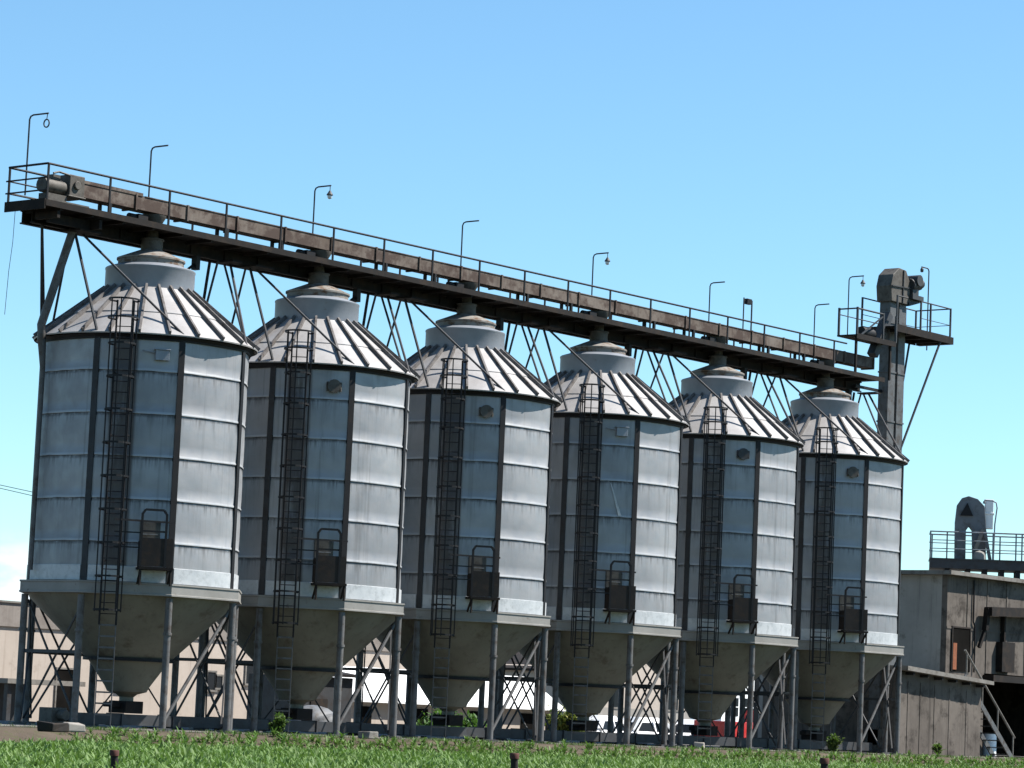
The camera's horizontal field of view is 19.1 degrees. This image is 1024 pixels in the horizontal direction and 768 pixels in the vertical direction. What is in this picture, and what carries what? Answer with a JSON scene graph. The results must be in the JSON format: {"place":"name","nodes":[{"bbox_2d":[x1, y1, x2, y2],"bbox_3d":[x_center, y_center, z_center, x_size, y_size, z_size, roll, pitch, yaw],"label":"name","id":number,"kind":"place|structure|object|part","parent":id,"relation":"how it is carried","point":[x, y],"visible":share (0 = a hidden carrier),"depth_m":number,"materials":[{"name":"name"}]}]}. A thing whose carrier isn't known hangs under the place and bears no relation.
{"place":"outdoors","nodes":[
{"label":"outdoors","id":0,"kind":"place"},
{"bbox_2d":[0,600,405,721],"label":"farm building","id":1,"kind":"structure","parent":0,"point":[53,696],"depth_m":118.11,"materials":[{"name":"stone"}]},
{"bbox_2d":[53,667,72,710],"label":"door","id":2,"kind":"structure","parent":1,"relation":"in","point":[60,701],"depth_m":117.72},
{"bbox_2d":[207,670,216,691],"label":"window","id":3,"kind":"structure","parent":1,"relation":"in","point":[212,676],"depth_m":124.15,"materials":[{"name":"grey glass"}]},
{"bbox_2d":[214,674,223,689],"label":"window","id":4,"kind":"structure","parent":1,"relation":"in","point":[220,678],"depth_m":124.48,"materials":[{"name":"grey glass"}]},
{"bbox_2d":[243,666,252,685],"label":"window","id":5,"kind":"structure","parent":1,"relation":"in","point":[248,669],"depth_m":125.77,"materials":[{"name":"grey glass"}]},
{"bbox_2d":[342,666,581,731],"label":"barn","id":6,"kind":"structure","parent":0,"point":[374,682],"depth_m":125.57,"materials":[{"name":"white metal"}]},
{"bbox_2d":[362,706,371,723],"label":"window","id":7,"kind":"structure","parent":6,"relation":"in","point":[365,708],"depth_m":122.23,"materials":[{"name":"black glass"}]},
{"bbox_2d":[416,709,427,724],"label":"window","id":8,"kind":"structure","parent":6,"relation":"in","point":[419,711],"depth_m":124.88,"materials":[{"name":"black glass"}]},
{"bbox_2d":[469,711,477,718],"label":"window","id":9,"kind":"structure","parent":6,"relation":"in","point":[471,712],"depth_m":127.53,"materials":[{"name":"black glass"}]},
{"bbox_2d":[520,713,532,729],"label":"window","id":10,"kind":"structure","parent":6,"relation":"in","point":[528,718],"depth_m":130.30,"materials":[{"name":"black glass"}]},
{"bbox_2d":[0,726,1022,766],"bbox_3d":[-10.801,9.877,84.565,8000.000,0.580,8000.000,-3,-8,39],"label":"ground","id":11,"kind":"structure","parent":0,"point":[12,733],"depth_m":82.17,"materials":[{"name":"soil"}]},
{"bbox_2d":[110,750,118,767],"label":"field stake","id":12,"kind":"object","parent":11,"relation":"on","point":[114,754],"visible":0.99,"depth_m":47.43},
{"bbox_2d":[267,712,291,735],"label":"weed bush","id":13,"kind":"object","parent":11,"relation":"on","point":[279,721],"visible":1,"depth_m":81.25,"materials":[{"name":"green plant"}]},
{"bbox_2d":[0,726,1023,767],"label":"crop plants","id":14,"kind":"object","parent":11,"relation":"on","point":[85,752],"visible":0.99,"depth_m":73.84,"materials":[{"name":"green plant"}]},
{"bbox_2d":[0,720,1023,758],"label":"yard","id":15,"kind":"structure","parent":11,"relation":"on","point":[3,723],"depth_m":96.07,"materials":[{"name":"grey concrete"}]},
{"bbox_2d":[37,721,68,731],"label":"concrete block","id":16,"kind":"object","parent":15,"relation":"on","point":[42,726],"depth_m":68.67,"materials":[{"name":"grey concrete"}]},
{"bbox_2d":[63,722,84,731],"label":"concrete block","id":17,"kind":"object","parent":15,"relation":"on","point":[76,727],"depth_m":70.67,"materials":[{"name":"white concrete"}]},
{"bbox_2d":[8,214,259,732],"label":"grain silo","id":18,"kind":"object","parent":15,"relation":"on","point":[129,586],"visible":0.95,"depth_m":83.06,"materials":[{"name":"paint"}]},
{"bbox_2d":[4,162,902,569],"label":"conveyor gallery","id":19,"kind":"object","parent":18,"relation":"on","point":[52,208],"visible":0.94,"depth_m":93.79,"materials":[{"name":"metal"}]},
{"bbox_2d":[4,216,14,314],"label":"hanging cord","id":20,"kind":"object","parent":19,"relation":"hanging from","point":[9,264],"visible":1,"depth_m":82.53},
{"bbox_2d":[24,112,49,194],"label":"lamp post","id":21,"kind":"object","parent":19,"relation":"attached to","point":[47,113],"visible":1,"depth_m":83.54,"materials":[{"name":"metal"}]},
{"bbox_2d":[148,145,168,196],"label":"lamp post","id":22,"kind":"object","parent":19,"relation":"attached to","point":[150,165],"visible":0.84,"depth_m":87.21,"materials":[{"name":"metal"}]},
{"bbox_2d":[312,185,332,232],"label":"lamp post","id":23,"kind":"object","parent":19,"relation":"attached to","point":[329,194],"visible":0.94,"depth_m":92.54,"materials":[{"name":"metal"}]},
{"bbox_2d":[460,220,478,265],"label":"lamp post","id":24,"kind":"object","parent":19,"relation":"attached to","point":[462,238],"visible":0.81,"depth_m":98.05,"materials":[{"name":"metal"}]},
{"bbox_2d":[590,252,609,310],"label":"lamp post","id":25,"kind":"object","parent":19,"relation":"attached to","point":[607,260],"visible":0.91,"depth_m":103.41,"materials":[{"name":"metal"}]},
{"bbox_2d":[708,281,724,320],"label":"lamp post","id":26,"kind":"object","parent":19,"relation":"attached to","point":[709,297],"visible":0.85,"depth_m":108.79,"materials":[{"name":"metal"}]},
{"bbox_2d":[742,297,752,348],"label":"floodlight frame","id":27,"kind":"object","parent":19,"relation":"on","point":[746,301],"visible":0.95,"depth_m":110.64,"materials":[{"name":"metal"}]},
{"bbox_2d":[813,303,828,359],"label":"lamp post","id":28,"kind":"object","parent":19,"relation":"attached to","point":[814,320],"visible":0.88,"depth_m":114.10,"materials":[{"name":"metal"}]},
{"bbox_2d":[246,672,355,722],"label":"lean to shed","id":29,"kind":"object","parent":15,"relation":"on","point":[325,697],"visible":0.14,"depth_m":110.24,"materials":[{"name":"stone"}]},
{"bbox_2d":[310,699,327,707],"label":"door","id":30,"kind":"structure","parent":29,"relation":"in","point":[322,702],"depth_m":110.07,"materials":[{"name":"grey metal"}]},
{"bbox_2d":[188,250,420,738],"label":"grain silo","id":31,"kind":"object","parent":15,"relation":"on","point":[322,513],"visible":0.78,"depth_m":88.31,"materials":[{"name":"paint"}]},
{"bbox_2d":[286,705,332,721],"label":"covered heap","id":32,"kind":"object","parent":15,"relation":"on","point":[317,715],"visible":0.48,"depth_m":103.26,"materials":[{"name":"white plastic"}]},
{"bbox_2d":[358,731,377,738],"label":"concrete block","id":33,"kind":"object","parent":15,"relation":"on","point":[370,734],"depth_m":85.04,"materials":[{"name":"grey concrete"}]},
{"bbox_2d":[416,706,471,726],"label":"shrub","id":34,"kind":"object","parent":15,"relation":"on","point":[428,722],"visible":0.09,"depth_m":118.05,"materials":[{"name":"green plant"}]},
{"bbox_2d":[347,282,562,742],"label":"grain silo","id":35,"kind":"object","parent":15,"relation":"on","point":[476,523],"visible":0.81,"depth_m":93.70,"materials":[{"name":"paint"}]},
{"bbox_2d":[39,707,871,751],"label":"discharge conveyor","id":36,"kind":"object","parent":15,"relation":"on","point":[54,715],"visible":0.69,"depth_m":93.56,"materials":[{"name":"metal"}]},
{"bbox_2d":[460,710,486,726],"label":"shrub","id":37,"kind":"object","parent":15,"relation":"on","point":[473,718],"visible":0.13,"depth_m":121.23,"materials":[{"name":"green plant"}]},
{"bbox_2d":[545,704,595,731],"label":"tree","id":38,"kind":"object","parent":15,"relation":"on","point":[562,719],"visible":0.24,"depth_m":127.60,"materials":[{"name":"green plant"}]},
{"bbox_2d":[493,310,689,746],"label":"grain silo","id":39,"kind":"object","parent":15,"relation":"on","point":[613,541],"visible":0.72,"depth_m":99.09,"materials":[{"name":"paint"}]},
{"bbox_2d":[589,715,632,732],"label":"parked car","id":40,"kind":"object","parent":15,"relation":"on","point":[602,720],"visible":0.19,"depth_m":137.02,"materials":[{"name":"white paint"}]},
{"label":"windows","id":41,"kind":"part","parent":40,"relation":"part of","materials":[{"name":"black glass"}]},
{"bbox_2d":[623,717,683,735],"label":"parked car","id":42,"kind":"object","parent":15,"relation":"on","point":[644,727],"visible":0.22,"depth_m":139.73,"materials":[{"name":"white paint"}]},
{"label":"windows","id":43,"kind":"part","parent":42,"relation":"part of","materials":[{"name":"black glass"}]},
{"bbox_2d":[675,719,693,735],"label":"parked car","id":44,"kind":"object","parent":15,"relation":"on","point":[687,723],"visible":0.12,"depth_m":142.61,"materials":[{"name":"white paint"}]},
{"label":"windows","id":45,"kind":"part","parent":44,"relation":"part of","materials":[{"name":"black glass"}]},
{"bbox_2d":[694,742,704,747],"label":"concrete block","id":46,"kind":"object","parent":15,"relation":"on","point":[698,744],"depth_m":100.82,"materials":[{"name":"white concrete"}]},
{"bbox_2d":[617,336,804,750],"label":"grain silo","id":47,"kind":"object","parent":15,"relation":"on","point":[736,555],"visible":0.77,"depth_m":104.50,"materials":[{"name":"paint"}]},
{"bbox_2d":[690,680,754,721],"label":"white workshop","id":48,"kind":"structure","parent":15,"relation":"on","point":[737,708],"depth_m":202.46,"materials":[{"name":"clear paint"}]},
{"bbox_2d":[730,698,738,715],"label":"window","id":49,"kind":"structure","parent":48,"relation":"in","point":[737,699],"depth_m":202.40,"materials":[{"name":"grey glass"}]},
{"bbox_2d":[745,698,753,709],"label":"window","id":50,"kind":"structure","parent":48,"relation":"in","point":[746,700],"depth_m":203.25,"materials":[{"name":"grey glass"}]},
{"bbox_2d":[694,711,752,737],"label":"red truck","id":51,"kind":"object","parent":15,"relation":"on","point":[720,724],"visible":0.03,"depth_m":140.50,"materials":[{"name":"paint"}]},
{"bbox_2d":[730,360,909,754],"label":"grain silo","id":52,"kind":"object","parent":15,"relation":"on","point":[846,617],"visible":0.69,"depth_m":109.91,"materials":[{"name":"paint"}]},
{"bbox_2d":[824,733,843,751],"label":"weed bush","id":53,"kind":"object","parent":15,"relation":"on","point":[833,742],"visible":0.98,"depth_m":106.59,"materials":[{"name":"green plant"}]},
{"bbox_2d":[753,570,1023,757],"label":"concrete shed","id":54,"kind":"structure","parent":15,"relation":"on","point":[961,637],"depth_m":119.96,"materials":[{"name":"concrete"}]},
{"bbox_2d":[950,626,970,671],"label":"doorway","id":55,"kind":"structure","parent":54,"relation":"in","point":[960,636],"depth_m":120.01,"materials":[{"name":"black fabric"}]},
{"bbox_2d":[928,530,1023,578],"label":"roof platform","id":56,"kind":"structure","parent":54,"relation":"on","point":[999,567],"depth_m":128.37,"materials":[{"name":"metal"}]},
{"bbox_2d":[954,496,993,559],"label":"elevator head","id":57,"kind":"object","parent":56,"relation":"on","point":[974,514],"visible":0.96,"depth_m":129.14},
{"bbox_2d":[983,499,997,559],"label":"lamp post","id":58,"kind":"object","parent":56,"relation":"on","point":[984,501],"visible":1,"depth_m":128.69,"materials":[{"name":"grey metal"}]},
{"bbox_2d":[982,734,996,755],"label":"drum","id":59,"kind":"object","parent":54,"relation":"in","point":[991,743],"visible":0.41,"depth_m":123.73,"materials":[{"name":"blue metal"}]},
{"bbox_2d":[837,268,953,752],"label":"bucket elevator","id":60,"kind":"object","parent":15,"relation":"on","point":[890,335],"visible":0.59,"depth_m":116.50,"materials":[{"name":"metal"}]},
{"bbox_2d":[847,275,864,333],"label":"lamp post","id":61,"kind":"object","parent":60,"relation":"on","point":[862,283],"visible":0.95,"depth_m":115.98,"materials":[{"name":"metal"}]},
{"bbox_2d":[920,266,929,349],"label":"lamp post","id":62,"kind":"object","parent":60,"relation":"attached to","point":[922,269],"visible":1,"depth_m":120.67,"materials":[{"name":"metal"}]},
{"bbox_2d":[931,741,946,754],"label":"weed bush","id":63,"kind":"object","parent":15,"relation":"on","point":[936,747],"visible":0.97,"depth_m":114.50,"materials":[{"name":"green plant"}]},
{"bbox_2d":[510,753,518,767],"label":"field stake","id":64,"kind":"object","parent":11,"relation":"on","point":[514,757],"visible":1,"depth_m":47.44,"materials":[{"name":"brown metal"}]},
{"bbox_2d":[820,758,828,767],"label":"field stake","id":65,"kind":"object","parent":11,"relation":"on","point":[824,762],"visible":1,"depth_m":47.44,"materials":[{"name":"brown metal"}]},
{"bbox_2d":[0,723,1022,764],"bbox_3d":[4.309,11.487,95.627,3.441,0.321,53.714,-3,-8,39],"label":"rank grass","id":66,"kind":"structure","parent":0,"point":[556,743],"depth_m":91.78,"materials":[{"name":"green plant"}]},
{"bbox_2d":[0,0,1023,601],"label":"sky","id":67,"kind":"structure","parent":0,"point":[780,152],"materials":[{"name":"blue"}]},
{"bbox_2d":[505,652,689,724],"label":"beige house","id":68,"kind":"structure","parent":0,"point":[510,670],"depth_m":170.95,"materials":[{"name":"clear paint"}]},
{"bbox_2d":[614,689,623,708],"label":"window","id":69,"kind":"structure","parent":68,"relation":"in","point":[616,693],"depth_m":168.72,"materials":[{"name":"grey glass"}]},
{"bbox_2d":[668,693,677,711],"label":"window","id":70,"kind":"structure","parent":68,"relation":"in","point":[669,699],"depth_m":172.74,"materials":[{"name":"grey glass"}]}
]}

